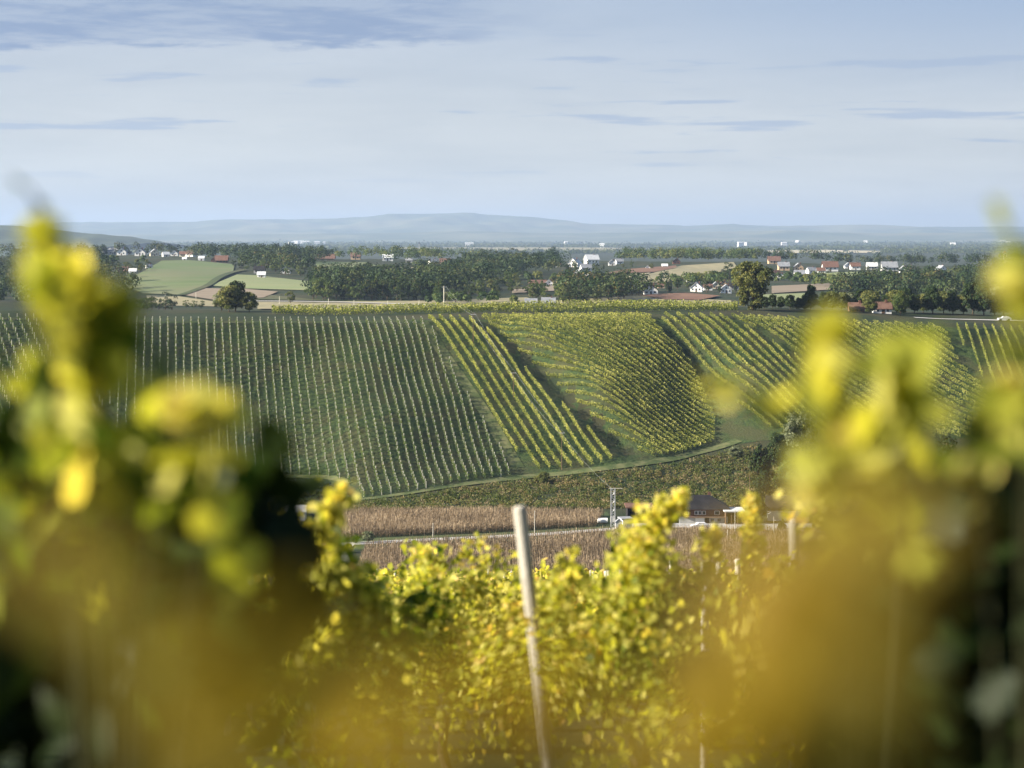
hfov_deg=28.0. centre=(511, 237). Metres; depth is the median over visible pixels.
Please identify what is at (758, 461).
tree
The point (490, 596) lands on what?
grape vine
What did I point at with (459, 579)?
vine row
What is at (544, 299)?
house
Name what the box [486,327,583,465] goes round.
vine row
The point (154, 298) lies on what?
tree
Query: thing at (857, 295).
tree
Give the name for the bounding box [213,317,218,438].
vine row
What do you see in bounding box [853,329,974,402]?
vine row
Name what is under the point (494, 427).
grass strip
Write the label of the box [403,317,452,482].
vine row
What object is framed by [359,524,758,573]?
corn field
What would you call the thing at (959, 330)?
vine row
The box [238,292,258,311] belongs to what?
tree
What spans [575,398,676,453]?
vine row
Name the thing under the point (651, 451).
vine row
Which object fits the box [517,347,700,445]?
vine row
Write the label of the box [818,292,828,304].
tree
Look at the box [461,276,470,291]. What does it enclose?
tree
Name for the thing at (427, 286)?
tree
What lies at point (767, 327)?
vine row
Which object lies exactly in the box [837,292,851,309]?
tree
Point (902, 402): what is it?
grape vine
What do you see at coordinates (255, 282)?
field
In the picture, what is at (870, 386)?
vine row
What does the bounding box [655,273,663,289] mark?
tree
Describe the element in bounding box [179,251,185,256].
house
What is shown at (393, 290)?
tree
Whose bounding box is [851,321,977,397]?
vine row
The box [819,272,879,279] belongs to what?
field
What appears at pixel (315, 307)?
vine row
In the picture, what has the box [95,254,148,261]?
wood
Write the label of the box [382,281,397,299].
tree
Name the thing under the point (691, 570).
vine row
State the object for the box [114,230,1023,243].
hills
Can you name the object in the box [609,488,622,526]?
lattice mast
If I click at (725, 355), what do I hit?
vine row
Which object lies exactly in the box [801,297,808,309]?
bush
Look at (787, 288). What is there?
field
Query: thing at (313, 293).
tree
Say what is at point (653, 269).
field
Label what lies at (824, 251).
plain field
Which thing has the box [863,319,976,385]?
vine row
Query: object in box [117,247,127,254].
house
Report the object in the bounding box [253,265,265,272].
house
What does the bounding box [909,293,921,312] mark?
tree
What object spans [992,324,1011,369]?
vine row
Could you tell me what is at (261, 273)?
house
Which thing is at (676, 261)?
house
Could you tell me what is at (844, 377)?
vine row
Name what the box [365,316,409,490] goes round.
vine row
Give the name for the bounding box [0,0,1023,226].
sky
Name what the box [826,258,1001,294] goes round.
wood
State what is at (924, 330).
vine row
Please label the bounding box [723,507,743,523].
carport
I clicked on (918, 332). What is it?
vine row
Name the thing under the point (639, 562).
grape vine
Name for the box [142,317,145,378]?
vine row
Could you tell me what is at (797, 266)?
house
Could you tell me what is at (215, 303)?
tree
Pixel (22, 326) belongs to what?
vine row
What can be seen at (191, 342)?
vine row
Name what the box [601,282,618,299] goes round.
tree
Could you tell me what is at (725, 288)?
house
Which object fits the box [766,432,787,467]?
tree
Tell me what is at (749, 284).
tree
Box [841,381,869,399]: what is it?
vine row
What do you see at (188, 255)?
house
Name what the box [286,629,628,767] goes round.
grape vine
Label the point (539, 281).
house
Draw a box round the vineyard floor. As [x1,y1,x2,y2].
[0,318,1021,497]
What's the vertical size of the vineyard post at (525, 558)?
2.524 m
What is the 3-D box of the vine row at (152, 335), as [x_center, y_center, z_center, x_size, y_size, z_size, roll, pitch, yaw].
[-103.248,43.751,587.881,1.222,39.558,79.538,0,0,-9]
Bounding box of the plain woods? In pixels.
[98,239,1023,253]
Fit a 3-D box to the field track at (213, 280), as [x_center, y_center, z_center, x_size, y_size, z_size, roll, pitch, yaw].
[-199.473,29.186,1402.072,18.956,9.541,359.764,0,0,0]
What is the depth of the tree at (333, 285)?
1176.04 m
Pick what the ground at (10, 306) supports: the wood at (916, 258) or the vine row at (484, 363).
the wood at (916, 258)
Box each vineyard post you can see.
[513,505,539,634]
[700,561,707,704]
[788,517,793,527]
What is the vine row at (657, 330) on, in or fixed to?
on the vineyard floor
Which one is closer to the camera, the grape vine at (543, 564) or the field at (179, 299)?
the grape vine at (543, 564)
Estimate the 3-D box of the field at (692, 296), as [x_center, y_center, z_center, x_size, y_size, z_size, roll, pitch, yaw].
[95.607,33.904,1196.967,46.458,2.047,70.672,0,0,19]
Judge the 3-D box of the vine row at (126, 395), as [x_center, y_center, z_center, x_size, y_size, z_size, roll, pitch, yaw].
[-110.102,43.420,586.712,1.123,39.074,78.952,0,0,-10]
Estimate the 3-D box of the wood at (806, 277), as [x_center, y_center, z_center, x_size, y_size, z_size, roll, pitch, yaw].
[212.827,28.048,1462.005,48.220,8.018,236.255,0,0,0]
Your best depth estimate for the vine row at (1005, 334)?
635.28 m
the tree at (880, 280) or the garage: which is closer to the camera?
the garage
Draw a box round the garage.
[624,503,653,522]
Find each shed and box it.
[615,518,621,528]
[617,516,631,527]
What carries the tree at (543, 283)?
on the ground at (10, 306)
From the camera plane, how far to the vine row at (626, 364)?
604.12 m
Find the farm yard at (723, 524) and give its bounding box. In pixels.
[632,523,768,527]
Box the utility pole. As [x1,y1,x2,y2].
[561,435,561,469]
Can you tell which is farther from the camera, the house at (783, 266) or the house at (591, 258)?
the house at (591, 258)
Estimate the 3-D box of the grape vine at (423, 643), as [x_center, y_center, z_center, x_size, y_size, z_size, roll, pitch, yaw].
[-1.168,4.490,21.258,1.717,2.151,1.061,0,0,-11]
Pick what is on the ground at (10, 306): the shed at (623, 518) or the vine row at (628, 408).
the shed at (623, 518)
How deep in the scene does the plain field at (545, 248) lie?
8756.85 m
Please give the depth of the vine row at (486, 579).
76.25 m
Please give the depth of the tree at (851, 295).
703.10 m
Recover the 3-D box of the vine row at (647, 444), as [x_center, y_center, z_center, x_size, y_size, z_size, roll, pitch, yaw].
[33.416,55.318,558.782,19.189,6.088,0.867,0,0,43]
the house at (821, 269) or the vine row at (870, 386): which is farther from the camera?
the house at (821, 269)
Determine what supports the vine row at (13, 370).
on the vineyard floor
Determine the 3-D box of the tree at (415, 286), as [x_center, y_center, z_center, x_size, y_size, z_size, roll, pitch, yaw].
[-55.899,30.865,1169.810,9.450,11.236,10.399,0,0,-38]
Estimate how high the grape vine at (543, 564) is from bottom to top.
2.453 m
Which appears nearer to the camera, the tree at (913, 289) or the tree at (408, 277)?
the tree at (408, 277)
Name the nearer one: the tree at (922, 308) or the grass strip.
the grass strip
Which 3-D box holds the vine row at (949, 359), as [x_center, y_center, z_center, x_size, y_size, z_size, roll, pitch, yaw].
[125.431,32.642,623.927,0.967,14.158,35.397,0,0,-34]
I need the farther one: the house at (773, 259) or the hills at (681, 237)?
the hills at (681, 237)
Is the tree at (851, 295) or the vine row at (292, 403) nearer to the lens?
the vine row at (292, 403)
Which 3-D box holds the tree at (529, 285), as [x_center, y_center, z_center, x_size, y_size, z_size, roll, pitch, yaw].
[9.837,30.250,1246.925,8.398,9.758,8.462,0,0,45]
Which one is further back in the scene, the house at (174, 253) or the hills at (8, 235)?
the hills at (8, 235)
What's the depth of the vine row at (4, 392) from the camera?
579.05 m
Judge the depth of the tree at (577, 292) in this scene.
1113.63 m
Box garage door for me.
[695,518,703,522]
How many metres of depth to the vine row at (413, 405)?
570.88 m
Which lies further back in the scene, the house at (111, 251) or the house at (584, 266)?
the house at (111, 251)
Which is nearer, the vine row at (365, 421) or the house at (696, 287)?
the vine row at (365, 421)
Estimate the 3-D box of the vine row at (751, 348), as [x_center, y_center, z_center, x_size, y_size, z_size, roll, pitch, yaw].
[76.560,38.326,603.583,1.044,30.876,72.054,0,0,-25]
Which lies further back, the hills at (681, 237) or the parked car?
the hills at (681, 237)
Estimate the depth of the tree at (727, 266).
1611.42 m
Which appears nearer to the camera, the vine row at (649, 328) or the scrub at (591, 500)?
the scrub at (591, 500)
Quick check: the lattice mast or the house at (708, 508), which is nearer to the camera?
the lattice mast
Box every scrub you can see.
[277,483,355,505]
[352,442,788,509]
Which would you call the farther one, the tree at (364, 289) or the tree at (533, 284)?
the tree at (533, 284)
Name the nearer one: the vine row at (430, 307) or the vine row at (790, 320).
the vine row at (790, 320)
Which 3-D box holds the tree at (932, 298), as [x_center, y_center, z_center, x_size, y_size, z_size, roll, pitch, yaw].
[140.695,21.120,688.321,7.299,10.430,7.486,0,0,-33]
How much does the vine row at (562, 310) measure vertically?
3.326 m
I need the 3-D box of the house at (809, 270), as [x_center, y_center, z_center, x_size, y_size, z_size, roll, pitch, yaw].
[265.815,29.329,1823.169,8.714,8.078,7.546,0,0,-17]
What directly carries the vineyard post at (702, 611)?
on the ground at (10, 306)
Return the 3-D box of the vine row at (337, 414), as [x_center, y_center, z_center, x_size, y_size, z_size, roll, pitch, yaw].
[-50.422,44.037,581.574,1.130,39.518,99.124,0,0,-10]
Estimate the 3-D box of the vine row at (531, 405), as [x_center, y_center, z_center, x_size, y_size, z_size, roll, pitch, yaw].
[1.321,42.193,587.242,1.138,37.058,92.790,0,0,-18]
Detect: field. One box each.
[119,260,234,294]
[147,296,217,305]
[185,288,276,298]
[213,274,309,289]
[257,297,527,308]
[258,295,409,300]
[316,261,375,267]
[341,505,603,537]
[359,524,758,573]
[404,247,636,250]
[512,286,553,292]
[556,295,730,305]
[608,265,676,272]
[634,262,735,282]
[642,293,719,299]
[763,293,804,300]
[768,250,877,252]
[772,283,833,292]
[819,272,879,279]
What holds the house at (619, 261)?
on the ground at (10, 306)
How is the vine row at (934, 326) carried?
on the vineyard floor
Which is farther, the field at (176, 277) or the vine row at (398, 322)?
the field at (176, 277)
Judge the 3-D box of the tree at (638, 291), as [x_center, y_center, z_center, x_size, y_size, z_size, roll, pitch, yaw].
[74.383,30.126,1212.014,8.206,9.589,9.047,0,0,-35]
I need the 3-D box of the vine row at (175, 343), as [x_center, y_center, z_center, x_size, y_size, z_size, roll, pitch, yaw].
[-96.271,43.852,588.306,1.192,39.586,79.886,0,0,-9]
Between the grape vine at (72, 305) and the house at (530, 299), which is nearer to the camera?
the grape vine at (72, 305)
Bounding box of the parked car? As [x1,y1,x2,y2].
[690,522,709,527]
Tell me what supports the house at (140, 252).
on the ground at (10, 306)
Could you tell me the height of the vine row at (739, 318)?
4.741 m
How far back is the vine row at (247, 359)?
593.82 m
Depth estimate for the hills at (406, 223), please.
22741.25 m
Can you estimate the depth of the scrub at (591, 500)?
521.24 m
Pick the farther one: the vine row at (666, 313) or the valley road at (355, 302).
the valley road at (355, 302)
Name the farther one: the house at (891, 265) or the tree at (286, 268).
the house at (891, 265)
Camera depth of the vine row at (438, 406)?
573.19 m
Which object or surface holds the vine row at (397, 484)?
on the vineyard floor
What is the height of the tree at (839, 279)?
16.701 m
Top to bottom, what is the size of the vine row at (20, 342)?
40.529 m
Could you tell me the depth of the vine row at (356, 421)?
569.99 m
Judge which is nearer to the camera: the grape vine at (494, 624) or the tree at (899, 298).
the grape vine at (494, 624)
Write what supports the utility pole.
on the vineyard floor
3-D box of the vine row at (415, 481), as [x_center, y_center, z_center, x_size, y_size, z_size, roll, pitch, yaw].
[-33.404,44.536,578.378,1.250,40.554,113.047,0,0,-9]
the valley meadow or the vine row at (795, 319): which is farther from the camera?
the vine row at (795, 319)
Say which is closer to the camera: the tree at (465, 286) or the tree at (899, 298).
the tree at (899, 298)
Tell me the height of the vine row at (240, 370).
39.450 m
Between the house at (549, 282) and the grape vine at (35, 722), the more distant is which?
the house at (549, 282)
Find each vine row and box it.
[0,314,24,374]
[0,335,16,376]
[2,389,9,401]
[8,315,25,354]
[17,314,33,351]
[25,313,42,353]
[116,393,119,421]
[124,384,127,413]
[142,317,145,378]
[150,316,153,378]
[158,316,161,423]
[166,316,169,423]
[174,316,177,382]
[182,318,185,380]
[190,316,193,382]
[197,317,201,378]
[205,317,211,443]
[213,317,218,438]
[220,317,228,441]
[228,317,237,447]
[235,317,245,445]
[243,317,254,453]
[251,317,261,453]
[259,317,269,417]
[260,570,691,579]
[267,317,278,420]
[271,300,737,311]
[272,299,737,309]
[272,300,737,313]
[272,302,737,315]
[274,299,737,310]
[274,317,291,469]
[282,317,301,472]
[290,317,310,471]
[297,317,319,470]
[305,317,329,475]
[312,317,339,479]
[320,317,349,482]
[328,317,364,496]
[335,317,373,494]
[343,317,382,494]
[350,317,391,493]
[357,317,400,491]
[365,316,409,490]
[369,567,610,578]
[369,572,688,589]
[372,318,417,489]
[379,568,694,575]
[381,316,426,487]
[382,570,597,584]
[388,316,435,486]
[396,316,443,484]
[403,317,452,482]
[412,317,460,481]
[420,317,469,479]
[428,314,517,451]
[432,326,476,478]
[438,304,737,313]
[439,314,539,468]
[448,356,485,477]
[449,314,550,467]
[459,314,560,467]
[467,391,494,477]
[469,315,571,466]
[481,315,714,433]
[482,313,714,429]
[482,415,501,476]
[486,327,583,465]
[488,320,714,438]
[491,312,714,422]
[499,442,509,473]
[500,330,711,441]
[508,339,705,443]
[512,312,715,416]
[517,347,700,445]
[524,365,593,463]
[532,360,696,446]
[534,312,712,410]
[546,371,691,448]
[553,312,709,404]
[557,381,686,450]
[562,401,602,461]
[564,311,707,397]
[565,389,681,451]
[573,312,704,391]
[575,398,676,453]
[582,313,702,385]
[586,425,611,458]
[587,312,698,379]
[590,410,668,453]
[594,312,695,372]
[601,312,691,363]
[608,311,682,351]
[608,428,661,454]
[616,311,662,330]
[625,311,655,321]
[637,446,653,455]
[661,316,783,428]
[664,311,787,422]
[676,311,791,414]
[688,312,816,426]
[699,312,819,421]
[710,312,799,394]
[719,313,795,381]
[731,313,756,328]
[737,401,770,426]
[741,312,801,354]
[744,324,800,379]
[749,313,947,436]
[758,315,960,435]
[767,314,964,433]
[772,339,846,408]
[777,315,963,428]
[788,315,965,421]
[799,316,968,418]
[811,316,971,412]
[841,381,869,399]
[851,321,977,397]
[851,333,971,408]
[853,319,976,392]
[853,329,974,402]
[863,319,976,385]
[873,320,980,382]
[883,320,967,369]
[894,321,958,359]
[906,321,953,349]
[917,322,950,341]
[928,323,947,333]
[956,322,964,345]
[965,322,982,375]
[974,322,992,373]
[983,323,1000,371]
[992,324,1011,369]
[1000,324,1020,369]
[1009,326,1019,341]
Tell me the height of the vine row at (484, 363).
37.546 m
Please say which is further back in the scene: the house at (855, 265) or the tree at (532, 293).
the house at (855, 265)
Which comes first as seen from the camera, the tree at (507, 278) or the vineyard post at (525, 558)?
the vineyard post at (525, 558)
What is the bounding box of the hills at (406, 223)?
[8,213,1023,234]
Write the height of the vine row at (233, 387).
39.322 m
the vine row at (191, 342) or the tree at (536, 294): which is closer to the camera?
the vine row at (191, 342)
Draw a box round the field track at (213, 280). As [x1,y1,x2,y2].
[177,269,246,294]
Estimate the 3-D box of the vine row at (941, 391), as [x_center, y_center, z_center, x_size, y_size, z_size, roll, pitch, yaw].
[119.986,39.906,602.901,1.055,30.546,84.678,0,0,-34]
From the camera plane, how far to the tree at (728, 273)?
1455.03 m
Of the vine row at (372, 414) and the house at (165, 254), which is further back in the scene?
the house at (165, 254)
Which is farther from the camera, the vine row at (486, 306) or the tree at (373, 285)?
the tree at (373, 285)
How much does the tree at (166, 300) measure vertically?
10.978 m
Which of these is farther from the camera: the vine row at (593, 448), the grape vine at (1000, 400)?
the vine row at (593, 448)
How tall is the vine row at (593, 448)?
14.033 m
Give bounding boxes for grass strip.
[417,322,524,467]
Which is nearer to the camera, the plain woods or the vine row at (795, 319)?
the vine row at (795, 319)
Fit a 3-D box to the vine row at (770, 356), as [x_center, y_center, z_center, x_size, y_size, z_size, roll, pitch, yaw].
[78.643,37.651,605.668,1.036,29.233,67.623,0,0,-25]
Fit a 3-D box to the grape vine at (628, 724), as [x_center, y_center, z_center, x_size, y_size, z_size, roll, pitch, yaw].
[0.931,1.971,7.023,1.058,2.398,0.941,0,0,30]
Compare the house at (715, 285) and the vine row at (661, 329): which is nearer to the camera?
the vine row at (661, 329)
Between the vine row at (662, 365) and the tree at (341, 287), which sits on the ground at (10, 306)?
the tree at (341, 287)
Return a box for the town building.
[737,242,743,246]
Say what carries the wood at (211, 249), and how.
on the ground at (10, 306)
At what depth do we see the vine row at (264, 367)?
599.84 m
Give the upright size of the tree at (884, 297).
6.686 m
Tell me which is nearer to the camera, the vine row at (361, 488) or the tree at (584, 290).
the vine row at (361, 488)
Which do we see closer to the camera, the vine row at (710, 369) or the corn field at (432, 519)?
the corn field at (432, 519)
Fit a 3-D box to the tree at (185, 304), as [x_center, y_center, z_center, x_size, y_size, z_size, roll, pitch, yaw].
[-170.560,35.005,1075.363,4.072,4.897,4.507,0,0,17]
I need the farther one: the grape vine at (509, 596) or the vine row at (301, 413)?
the vine row at (301, 413)
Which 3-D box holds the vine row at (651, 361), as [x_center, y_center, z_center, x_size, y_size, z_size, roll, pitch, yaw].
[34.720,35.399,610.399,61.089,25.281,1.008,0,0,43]
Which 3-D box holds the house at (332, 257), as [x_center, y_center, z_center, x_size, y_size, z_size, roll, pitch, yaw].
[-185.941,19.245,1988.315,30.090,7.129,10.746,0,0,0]
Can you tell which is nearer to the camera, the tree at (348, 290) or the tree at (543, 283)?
the tree at (348, 290)
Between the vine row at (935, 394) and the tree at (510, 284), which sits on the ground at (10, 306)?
the tree at (510, 284)
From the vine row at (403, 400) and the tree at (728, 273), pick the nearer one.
the vine row at (403, 400)
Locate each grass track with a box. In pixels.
[302,475,351,483]
[360,439,741,499]
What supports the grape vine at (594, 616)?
on the ground at (10, 306)
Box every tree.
[145,297,153,309]
[146,296,156,307]
[153,298,164,308]
[158,291,172,309]
[166,294,177,308]
[182,300,190,307]
[190,300,198,308]
[212,293,224,310]
[215,285,242,311]
[226,280,249,311]
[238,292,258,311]
[270,261,279,272]
[284,265,292,274]
[285,291,294,302]
[296,266,304,276]
[303,278,322,298]
[307,271,321,297]
[312,278,329,300]
[320,282,337,300]
[329,279,339,298]
[332,276,346,298]
[336,268,354,298]
[342,279,354,299]
[350,285,365,298]
[359,284,370,299]
[362,279,377,299]
[369,275,385,299]
[375,278,392,299]
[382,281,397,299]
[389,278,404,300]
[395,276,409,300]
[404,274,417,298]
[406,282,420,299]
[409,279,423,299]
[418,283,429,299]
[428,279,441,294]
[430,275,444,294]
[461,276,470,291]
[463,283,476,295]
[470,280,486,293]
[486,278,495,289]
[490,277,505,290]
[504,272,510,286]
[505,274,515,292]
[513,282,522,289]
[522,280,532,293]
[528,283,543,297]
[528,288,536,297]
[530,281,541,296]
[539,278,547,287]
[540,288,550,296]
[553,284,572,302]
[563,290,575,301]
[572,289,582,302]
[573,276,586,301]
[580,286,593,300]
[590,281,603,300]
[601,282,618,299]
[618,280,630,297]
[629,280,638,293]
[632,281,643,294]
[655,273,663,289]
[672,278,681,286]
[683,277,693,287]
[701,279,712,292]
[721,262,733,271]
[723,264,732,282]
[731,261,773,309]
[744,490,769,518]
[748,443,771,473]
[753,469,772,493]
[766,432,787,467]
[773,460,790,487]
[781,412,818,447]
[801,284,819,310]
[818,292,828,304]
[825,291,840,304]
[829,271,846,291]
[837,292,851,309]
[844,292,855,306]
[853,289,866,301]
[860,290,882,311]
[861,296,878,313]
[869,279,884,292]
[880,294,887,301]
[886,289,908,312]
[891,292,909,315]
[899,287,912,310]
[907,279,923,293]
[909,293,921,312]
[919,293,926,312]
[921,285,942,313]
[937,291,949,312]
[937,434,957,450]
[943,289,962,313]
[957,294,968,313]
[960,280,979,314]
[971,283,995,315]
[990,288,996,294]
[990,296,1000,314]
[995,289,1008,315]
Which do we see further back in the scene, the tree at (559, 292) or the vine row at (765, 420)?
the tree at (559, 292)
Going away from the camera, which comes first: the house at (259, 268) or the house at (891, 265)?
the house at (259, 268)
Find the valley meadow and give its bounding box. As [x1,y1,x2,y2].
[308,512,623,549]
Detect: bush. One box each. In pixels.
[362,531,374,541]
[537,471,550,482]
[728,445,742,456]
[760,297,769,308]
[768,294,776,307]
[776,296,784,307]
[784,294,795,307]
[793,297,802,309]
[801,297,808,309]
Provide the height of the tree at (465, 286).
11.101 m
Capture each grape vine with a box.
[0,175,265,767]
[0,344,358,767]
[0,508,359,767]
[253,479,465,767]
[284,627,347,752]
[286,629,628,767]
[326,539,483,705]
[333,574,472,696]
[349,531,551,767]
[369,563,411,594]
[387,564,430,599]
[429,566,611,717]
[432,559,652,764]
[446,595,592,698]
[450,569,511,613]
[465,598,555,669]
[466,588,543,649]
[506,486,764,766]
[506,557,587,605]
[559,576,699,729]
[563,555,693,737]
[567,566,682,728]
[591,569,605,593]
[613,477,820,762]
[619,464,953,767]
[669,409,1021,767]
[689,303,961,705]
[949,197,1023,767]
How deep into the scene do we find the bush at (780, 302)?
679.40 m
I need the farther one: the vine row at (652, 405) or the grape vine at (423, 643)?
the vine row at (652, 405)
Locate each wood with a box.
[0,241,181,252]
[0,244,141,300]
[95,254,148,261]
[184,241,334,260]
[236,250,316,269]
[300,249,570,292]
[333,244,482,258]
[421,288,519,301]
[504,270,639,280]
[552,266,652,297]
[614,246,763,259]
[656,270,739,282]
[755,247,1003,262]
[769,271,843,284]
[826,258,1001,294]
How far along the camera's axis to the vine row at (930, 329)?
632.95 m
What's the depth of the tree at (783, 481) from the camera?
521.98 m
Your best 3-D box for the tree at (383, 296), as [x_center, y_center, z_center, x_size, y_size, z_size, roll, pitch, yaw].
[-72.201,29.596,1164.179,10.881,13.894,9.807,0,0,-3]
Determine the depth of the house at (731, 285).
1343.52 m
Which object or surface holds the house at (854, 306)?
on the ground at (10, 306)
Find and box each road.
[308,301,424,304]
[324,525,734,544]
[915,317,1005,320]
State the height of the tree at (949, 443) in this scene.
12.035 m
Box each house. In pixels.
[107,248,117,254]
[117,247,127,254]
[128,268,137,272]
[134,247,146,255]
[149,248,158,255]
[161,252,169,256]
[170,249,178,255]
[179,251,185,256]
[185,251,195,256]
[214,255,228,262]
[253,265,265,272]
[257,271,265,276]
[316,254,335,259]
[350,253,360,259]
[382,254,393,260]
[524,298,537,306]
[528,280,546,283]
[541,296,555,306]
[545,278,552,285]
[567,257,581,266]
[579,263,591,271]
[583,254,599,264]
[608,259,615,265]
[615,259,623,263]
[643,283,657,293]
[672,258,680,263]
[678,492,730,522]
[690,281,703,291]
[712,281,719,288]
[720,283,731,292]
[729,283,738,289]
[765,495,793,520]
[767,255,780,263]
[777,261,789,270]
[792,262,803,269]
[793,270,805,274]
[805,266,816,273]
[816,267,825,272]
[821,261,838,270]
[847,300,865,311]
[849,262,860,269]
[865,262,877,269]
[872,300,892,313]
[880,261,898,270]
[936,264,946,270]
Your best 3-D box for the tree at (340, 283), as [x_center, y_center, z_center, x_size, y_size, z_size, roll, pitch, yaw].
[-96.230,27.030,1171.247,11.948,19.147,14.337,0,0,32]
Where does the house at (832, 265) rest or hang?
on the ground at (10, 306)
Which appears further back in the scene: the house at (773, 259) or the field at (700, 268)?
the house at (773, 259)
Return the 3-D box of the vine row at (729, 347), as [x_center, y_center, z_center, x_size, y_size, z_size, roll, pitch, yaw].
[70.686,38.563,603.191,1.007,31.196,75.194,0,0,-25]
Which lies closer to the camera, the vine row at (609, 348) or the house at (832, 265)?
the vine row at (609, 348)
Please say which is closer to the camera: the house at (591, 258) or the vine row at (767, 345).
the vine row at (767, 345)
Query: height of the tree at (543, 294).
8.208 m
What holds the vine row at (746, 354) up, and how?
on the vineyard floor
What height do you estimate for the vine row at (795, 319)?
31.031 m
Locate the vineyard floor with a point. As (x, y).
(734, 421)
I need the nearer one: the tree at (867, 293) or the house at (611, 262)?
the tree at (867, 293)
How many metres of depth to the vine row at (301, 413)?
582.18 m
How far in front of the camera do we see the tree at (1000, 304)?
692.27 m
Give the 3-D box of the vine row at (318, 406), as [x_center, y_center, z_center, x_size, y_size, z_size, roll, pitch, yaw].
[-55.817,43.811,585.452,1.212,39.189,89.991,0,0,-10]
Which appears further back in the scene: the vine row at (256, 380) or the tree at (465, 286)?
the tree at (465, 286)
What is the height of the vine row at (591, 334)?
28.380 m
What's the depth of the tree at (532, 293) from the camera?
1186.67 m
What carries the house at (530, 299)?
on the ground at (10, 306)
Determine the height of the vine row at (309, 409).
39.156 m
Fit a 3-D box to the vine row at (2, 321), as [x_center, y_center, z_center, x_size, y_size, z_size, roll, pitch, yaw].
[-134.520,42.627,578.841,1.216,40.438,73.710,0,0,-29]
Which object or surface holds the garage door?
in the house at (708, 508)
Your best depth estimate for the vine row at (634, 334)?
616.59 m
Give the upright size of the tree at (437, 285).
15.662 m
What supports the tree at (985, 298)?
on the ground at (10, 306)
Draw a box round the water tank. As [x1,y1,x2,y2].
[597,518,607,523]
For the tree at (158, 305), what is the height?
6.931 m
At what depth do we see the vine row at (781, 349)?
611.98 m
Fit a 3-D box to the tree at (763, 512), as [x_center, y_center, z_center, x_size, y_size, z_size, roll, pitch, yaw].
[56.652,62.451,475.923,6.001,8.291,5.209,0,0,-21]
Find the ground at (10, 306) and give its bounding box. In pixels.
[0,244,1018,767]
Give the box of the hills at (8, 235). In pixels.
[0,225,191,255]
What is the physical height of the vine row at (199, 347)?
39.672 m
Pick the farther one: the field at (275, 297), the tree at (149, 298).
the field at (275, 297)
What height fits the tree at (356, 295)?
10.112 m
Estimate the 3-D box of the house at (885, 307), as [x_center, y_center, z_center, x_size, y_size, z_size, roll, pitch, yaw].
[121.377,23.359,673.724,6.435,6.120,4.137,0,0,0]
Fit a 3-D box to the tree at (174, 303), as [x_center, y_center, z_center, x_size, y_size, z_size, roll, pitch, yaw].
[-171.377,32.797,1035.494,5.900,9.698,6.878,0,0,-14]
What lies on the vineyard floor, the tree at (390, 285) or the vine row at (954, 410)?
the vine row at (954, 410)
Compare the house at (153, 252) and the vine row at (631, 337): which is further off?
the house at (153, 252)
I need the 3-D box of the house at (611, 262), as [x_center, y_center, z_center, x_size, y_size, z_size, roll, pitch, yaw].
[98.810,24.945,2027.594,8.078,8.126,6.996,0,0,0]
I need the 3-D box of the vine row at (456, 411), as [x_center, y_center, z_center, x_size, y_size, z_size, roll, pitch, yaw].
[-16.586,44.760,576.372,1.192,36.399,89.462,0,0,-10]
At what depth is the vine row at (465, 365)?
586.98 m
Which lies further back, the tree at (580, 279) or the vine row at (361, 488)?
the tree at (580, 279)
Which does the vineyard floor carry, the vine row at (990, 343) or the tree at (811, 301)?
the vine row at (990, 343)
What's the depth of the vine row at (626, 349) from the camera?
607.33 m
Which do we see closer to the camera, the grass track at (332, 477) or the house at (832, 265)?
the grass track at (332, 477)
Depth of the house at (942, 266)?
1882.87 m
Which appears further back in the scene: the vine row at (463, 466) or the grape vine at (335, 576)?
the vine row at (463, 466)
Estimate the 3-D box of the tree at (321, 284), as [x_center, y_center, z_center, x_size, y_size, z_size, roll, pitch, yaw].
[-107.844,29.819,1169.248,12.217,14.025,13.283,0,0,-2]
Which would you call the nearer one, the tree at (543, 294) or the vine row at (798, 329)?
the vine row at (798, 329)
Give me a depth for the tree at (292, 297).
1134.88 m
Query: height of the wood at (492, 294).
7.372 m
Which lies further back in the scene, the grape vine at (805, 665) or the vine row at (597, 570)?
the vine row at (597, 570)
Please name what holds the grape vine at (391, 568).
on the ground at (10, 306)
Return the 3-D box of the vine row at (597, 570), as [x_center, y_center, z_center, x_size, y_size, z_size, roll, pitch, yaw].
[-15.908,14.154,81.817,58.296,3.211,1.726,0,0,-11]
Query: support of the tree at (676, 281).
on the ground at (10, 306)
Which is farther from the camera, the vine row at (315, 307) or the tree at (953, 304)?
the tree at (953, 304)
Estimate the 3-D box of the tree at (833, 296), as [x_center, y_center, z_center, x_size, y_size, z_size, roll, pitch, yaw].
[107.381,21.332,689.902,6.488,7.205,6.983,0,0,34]
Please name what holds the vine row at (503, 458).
on the vineyard floor
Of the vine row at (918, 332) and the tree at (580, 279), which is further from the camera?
the tree at (580, 279)
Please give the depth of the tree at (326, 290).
1159.48 m
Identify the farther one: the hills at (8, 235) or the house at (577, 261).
the hills at (8, 235)
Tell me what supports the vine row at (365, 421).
on the vineyard floor
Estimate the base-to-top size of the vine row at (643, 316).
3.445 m
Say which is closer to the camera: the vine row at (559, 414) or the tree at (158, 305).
the vine row at (559, 414)
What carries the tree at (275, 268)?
on the ground at (10, 306)
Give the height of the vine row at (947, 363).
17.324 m

